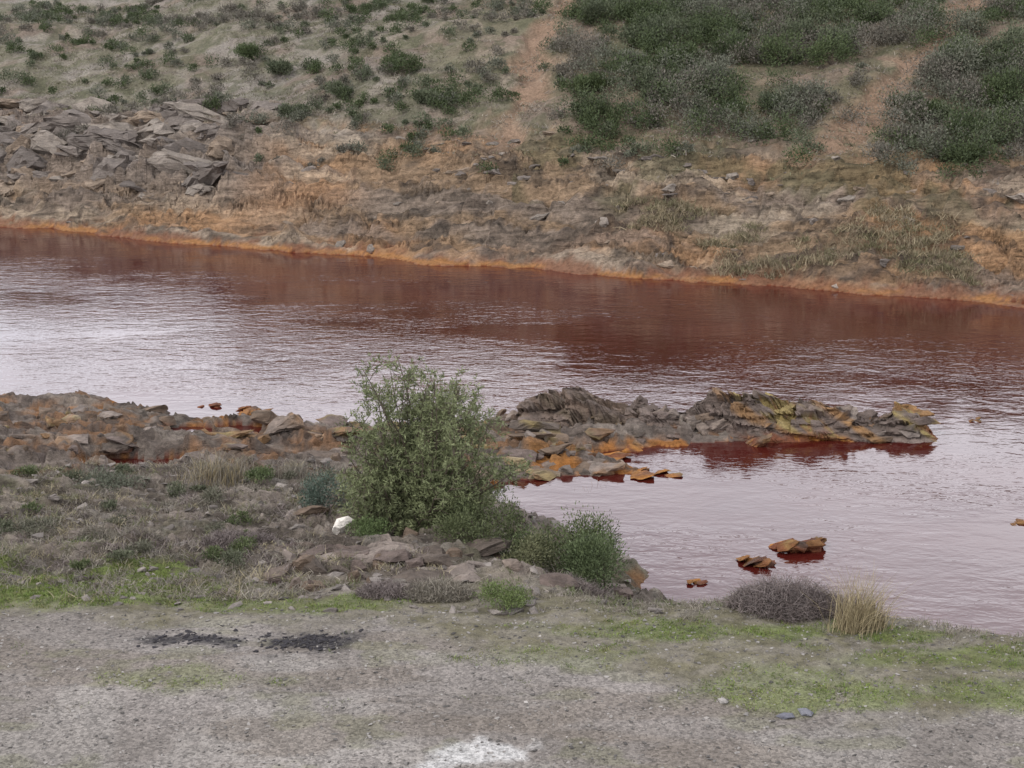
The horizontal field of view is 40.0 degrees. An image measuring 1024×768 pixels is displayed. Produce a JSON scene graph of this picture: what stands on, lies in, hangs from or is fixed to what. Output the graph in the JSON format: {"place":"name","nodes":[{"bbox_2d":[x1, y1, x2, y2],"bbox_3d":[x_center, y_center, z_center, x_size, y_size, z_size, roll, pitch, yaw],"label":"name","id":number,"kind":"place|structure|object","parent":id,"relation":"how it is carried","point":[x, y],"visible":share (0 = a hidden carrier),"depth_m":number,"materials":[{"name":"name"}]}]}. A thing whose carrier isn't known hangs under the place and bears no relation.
{"place":"outdoors","nodes":[
{"label":"outdoors","id":0,"kind":"place"},
{"bbox_2d":[0,0,1023,767],"bbox_3d":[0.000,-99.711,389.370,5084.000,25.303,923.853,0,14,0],"label":"ground","id":1,"kind":"structure","parent":0,"point":[354,196],"depth_m":28.82,"materials":[{"name":"soil"}]},
{"bbox_2d":[73,465,150,491],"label":"shrub","id":2,"kind":"object","parent":1,"relation":"on","point":[105,478],"visible":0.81,"depth_m":25.04,"materials":[{"name":"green plant"}]},
{"bbox_2d":[72,519,168,543],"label":"dry shrub","id":3,"kind":"object","parent":1,"relation":"on","point":[114,532],"visible":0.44,"depth_m":20.05,"materials":[{"name":"grey plant"}]},
{"bbox_2d":[0,462,395,572],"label":"scrub","id":4,"kind":"object","parent":1,"relation":"on","point":[8,525],"visible":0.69,"depth_m":20.86,"materials":[{"name":"green plant"}]},
{"bbox_2d":[150,446,278,490],"bbox_3d":[-5.435,1.520,25.122,2.308,0.999,1.559,0,14,0],"label":"dry grass tuft","id":5,"kind":"object","parent":1,"relation":"on","point":[230,475],"visible":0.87,"depth_m":24.92,"materials":[{"name":"beige plant"}]},
{"bbox_2d":[198,525,277,551],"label":"dry shrub","id":6,"kind":"object","parent":1,"relation":"on","point":[225,536],"visible":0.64,"depth_m":19.92,"materials":[{"name":"grey plant"}]},
{"bbox_2d":[120,628,363,652],"bbox_3d":[-2.954,2.769,15.157,2.658,0.101,0.780,0,14,0],"label":"charcoal pile","id":7,"kind":"object","parent":1,"relation":"on","point":[286,641],"visible":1,"depth_m":15.15,"materials":[{"name":"black"}]},
{"bbox_2d":[233,42,267,60],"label":"green bush","id":8,"kind":"object","parent":1,"relation":"on","point":[250,51],"visible":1,"depth_m":75.64,"materials":[{"name":"green plant"}]},
{"bbox_2d":[243,464,275,483],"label":"shrub","id":9,"kind":"object","parent":1,"relation":"on","point":[263,473],"visible":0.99,"depth_m":24.50,"materials":[{"name":"green plant"}]},
{"bbox_2d":[264,58,295,74],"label":"green bush","id":10,"kind":"object","parent":1,"relation":"on","point":[279,66],"visible":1,"depth_m":72.84,"materials":[{"name":"green plant"}]},
{"bbox_2d":[252,454,322,480],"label":"dry grass tuft","id":11,"kind":"object","parent":1,"relation":"on","point":[295,468],"visible":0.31,"depth_m":25.25,"materials":[{"name":"beige plant"}]},
{"bbox_2d":[278,101,310,117],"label":"green bush","id":12,"kind":"object","parent":1,"relation":"on","point":[286,107],"visible":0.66,"depth_m":65.55,"materials":[{"name":"green plant"}]},
{"bbox_2d":[0,404,645,602],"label":"shore rock slabs","id":13,"kind":"structure","parent":1,"relation":"on","point":[124,442],"depth_m":27.74,"materials":[{"name":"grey stone"}]},
{"bbox_2d":[294,461,354,508],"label":"shrub","id":14,"kind":"object","parent":1,"relation":"on","point":[314,494],"visible":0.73,"depth_m":22.47,"materials":[{"name":"green plant"}]},
{"bbox_2d":[323,80,354,95],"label":"green bush","id":15,"kind":"object","parent":1,"relation":"on","point":[339,82],"visible":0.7,"depth_m":67.30,"materials":[{"name":"green plant"}]},
{"bbox_2d":[332,516,351,534],"bbox_3d":[-2.488,2.095,20.651,0.303,0.353,0.181,-7,16,-26],"label":"white stone","id":16,"kind":"object","parent":1,"relation":"on","point":[341,522],"visible":0.9,"depth_m":20.60,"materials":[{"name":"white stone"}]},
{"bbox_2d":[0,455,708,615],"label":"loose stones","id":17,"kind":"object","parent":1,"relation":"on","point":[339,587],"visible":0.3,"depth_m":17.97,"materials":[{"name":"grey stone"}]},
{"bbox_2d":[340,513,391,539],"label":"shrub","id":18,"kind":"object","parent":1,"relation":"on","point":[370,528],"visible":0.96,"depth_m":20.33,"materials":[{"name":"green plant"}]},
{"bbox_2d":[350,576,419,599],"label":"dry shrub","id":19,"kind":"object","parent":1,"relation":"on","point":[379,589],"visible":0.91,"depth_m":16.90,"materials":[{"name":"grey plant"}]},
{"bbox_2d":[378,52,425,74],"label":"green bush","id":20,"kind":"object","parent":1,"relation":"on","point":[412,61],"visible":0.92,"depth_m":69.66,"materials":[{"name":"green plant"}]},
{"bbox_2d":[412,88,441,103],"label":"green bush","id":21,"kind":"object","parent":1,"relation":"on","point":[418,95],"visible":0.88,"depth_m":64.46,"materials":[{"name":"green plant"}]},
{"bbox_2d":[332,349,533,537],"bbox_3d":[-1.196,0.911,21.744,3.054,3.368,3.458,0,14,0],"label":"willow bush","id":22,"kind":"object","parent":1,"relation":"on","point":[420,483],"visible":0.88,"depth_m":21.01,"materials":[{"name":"green plant"}]},
{"bbox_2d":[395,573,480,603],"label":"dry shrub","id":23,"kind":"object","parent":1,"relation":"on","point":[441,590],"visible":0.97,"depth_m":16.88,"materials":[{"name":"grey plant"}]},
{"bbox_2d":[430,489,532,552],"bbox_3d":[-0.458,2.026,20.421,1.572,0.870,1.322,-12,19,-41],"label":"shrub","id":24,"kind":"object","parent":1,"relation":"on","point":[464,526],"visible":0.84,"depth_m":20.32,"materials":[{"name":"green plant"}]},
{"bbox_2d":[469,577,534,615],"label":"shrub","id":25,"kind":"object","parent":1,"relation":"on","point":[507,596],"visible":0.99,"depth_m":16.27,"materials":[{"name":"green plant"}]},
{"bbox_2d":[0,0,1023,180],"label":"hillside scrub","id":26,"kind":"object","parent":1,"relation":"on","point":[950,150],"visible":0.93,"depth_m":64.53,"materials":[{"name":"green plant"}]},
{"bbox_2d":[0,0,1023,285],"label":"hillside dry grass","id":27,"kind":"structure","parent":1,"relation":"on","point":[832,254],"depth_m":56.11,"materials":[{"name":"beige plant"}]},
{"bbox_2d":[0,452,1023,729],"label":"dry grass","id":28,"kind":"structure","parent":1,"relation":"on","point":[230,592],"depth_m":18.53,"materials":[{"name":"beige plant"}]},
{"bbox_2d":[0,96,1023,295],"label":"bank rocks","id":29,"kind":"object","parent":1,"relation":"on","point":[114,133],"visible":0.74,"depth_m":67.30,"materials":[{"name":"grey stone"}]},
{"bbox_2d":[0,538,1023,714],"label":"green grass","id":30,"kind":"structure","parent":1,"relation":"on","point":[29,594],"depth_m":15.53,"materials":[{"name":"green plant"}]},
{"bbox_2d":[494,526,563,571],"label":"shrub","id":31,"kind":"object","parent":1,"relation":"on","point":[535,543],"visible":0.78,"depth_m":19.30,"materials":[{"name":"green plant"}]},
{"bbox_2d":[491,501,622,582],"bbox_3d":[0.623,2.308,20.092,2.043,1.305,1.779,0,14,0],"label":"shrub","id":32,"kind":"object","parent":1,"relation":"on","point":[586,527],"visible":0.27,"depth_m":20.13,"materials":[{"name":"green plant"}]},
{"bbox_2d":[564,571,612,598],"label":"dry shrub","id":33,"kind":"object","parent":1,"relation":"on","point":[592,588],"visible":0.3,"depth_m":17.86,"materials":[{"name":"grey plant"}]},
{"bbox_2d":[573,71,605,93],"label":"green bush","id":34,"kind":"object","parent":1,"relation":"on","point":[578,78],"visible":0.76,"depth_m":62.47,"materials":[{"name":"green plant"}]},
{"bbox_2d":[555,527,631,592],"bbox_3d":[1.071,2.344,18.877,1.056,1.038,1.382,0,14,0],"label":"shrub","id":35,"kind":"object","parent":1,"relation":"on","point":[585,550],"visible":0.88,"depth_m":18.68,"materials":[{"name":"green plant"}]},
{"bbox_2d":[579,0,617,22],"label":"green bush","id":36,"kind":"object","parent":1,"relation":"on","point":[596,4],"visible":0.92,"depth_m":71.05,"materials":[{"name":"green plant"}]},
{"bbox_2d":[615,46,648,67],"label":"green bush","id":37,"kind":"object","parent":1,"relation":"on","point":[631,55],"visible":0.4,"depth_m":63.96,"materials":[{"name":"green plant"}]},
{"bbox_2d":[620,0,663,20],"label":"green bush","id":38,"kind":"object","parent":1,"relation":"on","point":[640,3],"visible":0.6,"depth_m":70.20,"materials":[{"name":"green plant"}]},
{"bbox_2d":[639,77,685,102],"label":"green bush","id":39,"kind":"object","parent":1,"relation":"on","point":[648,86],"visible":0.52,"depth_m":60.68,"materials":[{"name":"green plant"}]},
{"bbox_2d":[637,10,693,46],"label":"green bush","id":40,"kind":"object","parent":1,"relation":"on","point":[649,20],"visible":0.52,"depth_m":67.44,"materials":[{"name":"green plant"}]},
{"bbox_2d":[667,39,705,65],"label":"green bush","id":41,"kind":"object","parent":1,"relation":"on","point":[691,47],"visible":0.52,"depth_m":63.85,"materials":[{"name":"green plant"}]},
{"bbox_2d":[680,0,728,17],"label":"green bush","id":42,"kind":"object","parent":1,"relation":"on","point":[701,2],"visible":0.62,"depth_m":69.92,"materials":[{"name":"green plant"}]},
{"bbox_2d":[481,386,937,444],"bbox_3d":[4.066,0.799,31.021,10.971,1.621,3.307,0,14,0],"label":"rock ledge","id":43,"kind":"object","parent":1,"relation":"on","point":[747,416],"visible":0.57,"depth_m":30.46,"materials":[{"name":"grey stone"}]},
{"bbox_2d":[697,50,736,84],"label":"green bush","id":44,"kind":"object","parent":1,"relation":"on","point":[723,66],"visible":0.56,"depth_m":61.14,"materials":[{"name":"green plant"}]},
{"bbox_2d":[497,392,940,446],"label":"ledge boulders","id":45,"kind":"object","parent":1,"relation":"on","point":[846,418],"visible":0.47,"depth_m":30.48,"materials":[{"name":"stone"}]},
{"bbox_2d":[710,26,753,63],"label":"green bush","id":46,"kind":"object","parent":1,"relation":"on","point":[731,38],"visible":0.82,"depth_m":64.80,"materials":[{"name":"green plant"}]},
{"bbox_2d":[721,583,772,609],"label":"dry shrub","id":47,"kind":"object","parent":1,"relation":"on","point":[736,599],"visible":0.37,"depth_m":16.24,"materials":[{"name":"grey plant"}]},
{"bbox_2d":[718,697,813,718],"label":"flat stones","id":48,"kind":"object","parent":1,"relation":"on","point":[802,711],"visible":1,"depth_m":13.37,"materials":[{"name":"grey stone"}]},
{"bbox_2d":[756,89,790,112],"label":"green bush","id":49,"kind":"object","parent":1,"relation":"on","point":[766,92],"visible":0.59,"depth_m":59.07,"materials":[{"name":"green plant"}]},
{"bbox_2d":[754,24,806,66],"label":"green bush","id":50,"kind":"object","parent":1,"relation":"on","point":[771,45],"visible":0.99,"depth_m":63.54,"materials":[{"name":"green plant"}]},
{"bbox_2d":[717,568,853,623],"bbox_3d":[3.163,2.419,16.195,1.548,0.764,1.276,5,15,18],"label":"dry shrub","id":51,"kind":"object","parent":1,"relation":"on","point":[789,600],"visible":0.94,"depth_m":15.99,"materials":[{"name":"grey plant"}]},
{"bbox_2d":[777,13,827,45],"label":"green bush","id":52,"kind":"object","parent":1,"relation":"on","point":[799,25],"visible":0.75,"depth_m":66.41,"materials":[{"name":"green plant"}]},
{"bbox_2d":[803,27,866,65],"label":"green bush","id":53,"kind":"object","parent":1,"relation":"on","point":[823,47],"visible":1,"depth_m":62.62,"materials":[{"name":"green plant"}]},
{"bbox_2d":[816,21,859,45],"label":"green bush","id":54,"kind":"object","parent":1,"relation":"on","point":[833,32],"visible":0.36,"depth_m":64.50,"materials":[{"name":"green plant"}]},
{"bbox_2d":[804,582,885,618],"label":"dry shrub","id":55,"kind":"object","parent":1,"relation":"on","point":[832,604],"visible":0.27,"depth_m":15.95,"materials":[{"name":"grey plant"}]},
{"bbox_2d":[804,559,917,637],"bbox_3d":[3.766,2.322,15.423,1.226,0.854,1.028,12,18,39],"label":"dry grass tuft","id":56,"kind":"object","parent":1,"relation":"on","point":[853,623],"visible":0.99,"depth_m":15.36,"materials":[{"name":"beige plant"}]},
{"bbox_2d":[838,582,909,632],"bbox_3d":[3.980,2.461,15.482,0.712,0.604,0.754,0,14,0],"label":"dry grass tuft","id":57,"kind":"object","parent":1,"relation":"on","point":[883,622],"visible":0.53,"depth_m":15.46,"materials":[{"name":"beige plant"}]},
{"bbox_2d":[883,88,926,113],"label":"green bush","id":58,"kind":"object","parent":1,"relation":"on","point":[911,98],"visible":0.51,"depth_m":57.23,"materials":[{"name":"green plant"}]},
{"bbox_2d":[917,97,949,120],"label":"green bush","id":59,"kind":"object","parent":1,"relation":"on","point":[931,105],"visible":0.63,"depth_m":56.30,"materials":[{"name":"green plant"}]},
{"bbox_2d":[921,31,982,84],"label":"green bush","id":60,"kind":"object","parent":1,"relation":"on","point":[968,59],"visible":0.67,"depth_m":58.72,"materials":[{"name":"green plant"}]},
{"bbox_2d":[932,2,989,40],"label":"green bush","id":61,"kind":"object","parent":1,"relation":"on","point":[964,23],"visible":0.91,"depth_m":64.13,"materials":[{"name":"green plant"}]},
{"bbox_2d":[938,100,1023,143],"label":"green bush","id":62,"kind":"object","parent":1,"relation":"on","point":[963,122],"visible":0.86,"depth_m":53.49,"materials":[{"name":"green plant"}]},
{"bbox_2d":[977,64,1023,105],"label":"green bush","id":63,"kind":"object","parent":1,"relation":"on","point":[1000,80],"visible":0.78,"depth_m":56.16,"materials":[{"name":"green plant"}]},
{"bbox_2d":[980,18,1023,59],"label":"green bush","id":64,"kind":"object","parent":1,"relation":"on","point":[1007,39],"visible":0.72,"depth_m":60.25,"materials":[{"name":"green plant"}]},
{"bbox_2d":[1012,0,1023,11],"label":"green bush","id":65,"kind":"object","parent":1,"relation":"on","point":[1019,4],"visible":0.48,"depth_m":65.79,"materials":[{"name":"green plant"}]},
{"bbox_2d":[0,227,1023,636],"bbox_3d":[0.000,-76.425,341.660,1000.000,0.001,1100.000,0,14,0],"label":"river water","id":66,"kind":"structure","parent":0,"point":[928,529],"depth_m":36.76,"materials":[{"name":"red liquid"}]},
{"bbox_2d":[197,402,221,407],"bbox_3d":[-7.088,0.522,33.021,0.633,0.152,0.482,-12,18,-40],"label":"islet rock","id":67,"kind":"object","parent":66,"relation":"in","point":[216,405],"visible":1,"depth_m":32.95,"materials":[{"name":"brown stone"}]},
{"bbox_2d":[236,406,272,415],"bbox_3d":[-6.157,0.630,32.553,1.227,0.217,0.764,13,19,43],"label":"islet rock","id":68,"kind":"object","parent":66,"relation":"in","point":[247,410],"visible":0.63,"depth_m":32.53,"materials":[{"name":"brown stone"}]},
{"bbox_2d":[630,467,682,479],"bbox_3d":[2.780,1.797,27.946,1.221,0.259,0.904,0,14,0],"label":"islet rock","id":69,"kind":"object","parent":66,"relation":"in","point":[644,473],"visible":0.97,"depth_m":27.79,"materials":[{"name":"brown stone"}]},
{"bbox_2d":[687,578,707,584],"bbox_3d":[2.953,3.160,22.424,0.352,0.112,0.255,0,14,0],"label":"islet rock","id":70,"kind":"object","parent":66,"relation":"on","point":[698,581],"visible":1,"depth_m":22.36,"materials":[{"name":"brown stone"}]},
{"bbox_2d":[735,555,776,567],"bbox_3d":[4.003,2.929,23.196,0.698,0.198,0.455,6,15,23],"label":"islet rock","id":71,"kind":"object","parent":66,"relation":"in","point":[763,561],"visible":1,"depth_m":23.10,"materials":[{"name":"brown stone"}]},
{"bbox_2d":[768,536,826,552],"bbox_3d":[4.893,2.773,23.881,1.030,0.349,0.551,-2,14,-6],"label":"islet rock","id":72,"kind":"object","parent":66,"relation":"in","point":[814,544],"visible":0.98,"depth_m":23.71,"materials":[{"name":"brown stone"}]},
{"bbox_2d":[969,417,981,421],"bbox_3d":[10.469,0.805,31.818,0.325,0.106,0.299,0,14,0],"label":"islet rock","id":73,"kind":"object","parent":66,"relation":"on","point":[977,419],"visible":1,"depth_m":31.78,"materials":[{"name":"brown stone"}]},
{"bbox_2d":[1010,518,1023,525],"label":"islet rock","id":74,"kind":"object","parent":66,"relation":"in","point":[1019,521],"visible":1,"depth_m":25.12,"materials":[{"name":"brown stone"}]},
{"bbox_2d":[0,606,1023,767],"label":"gravel","id":75,"kind":"structure","parent":0,"point":[497,718],"depth_m":14.03,"materials":[{"name":"grey gravel"}]}
]}

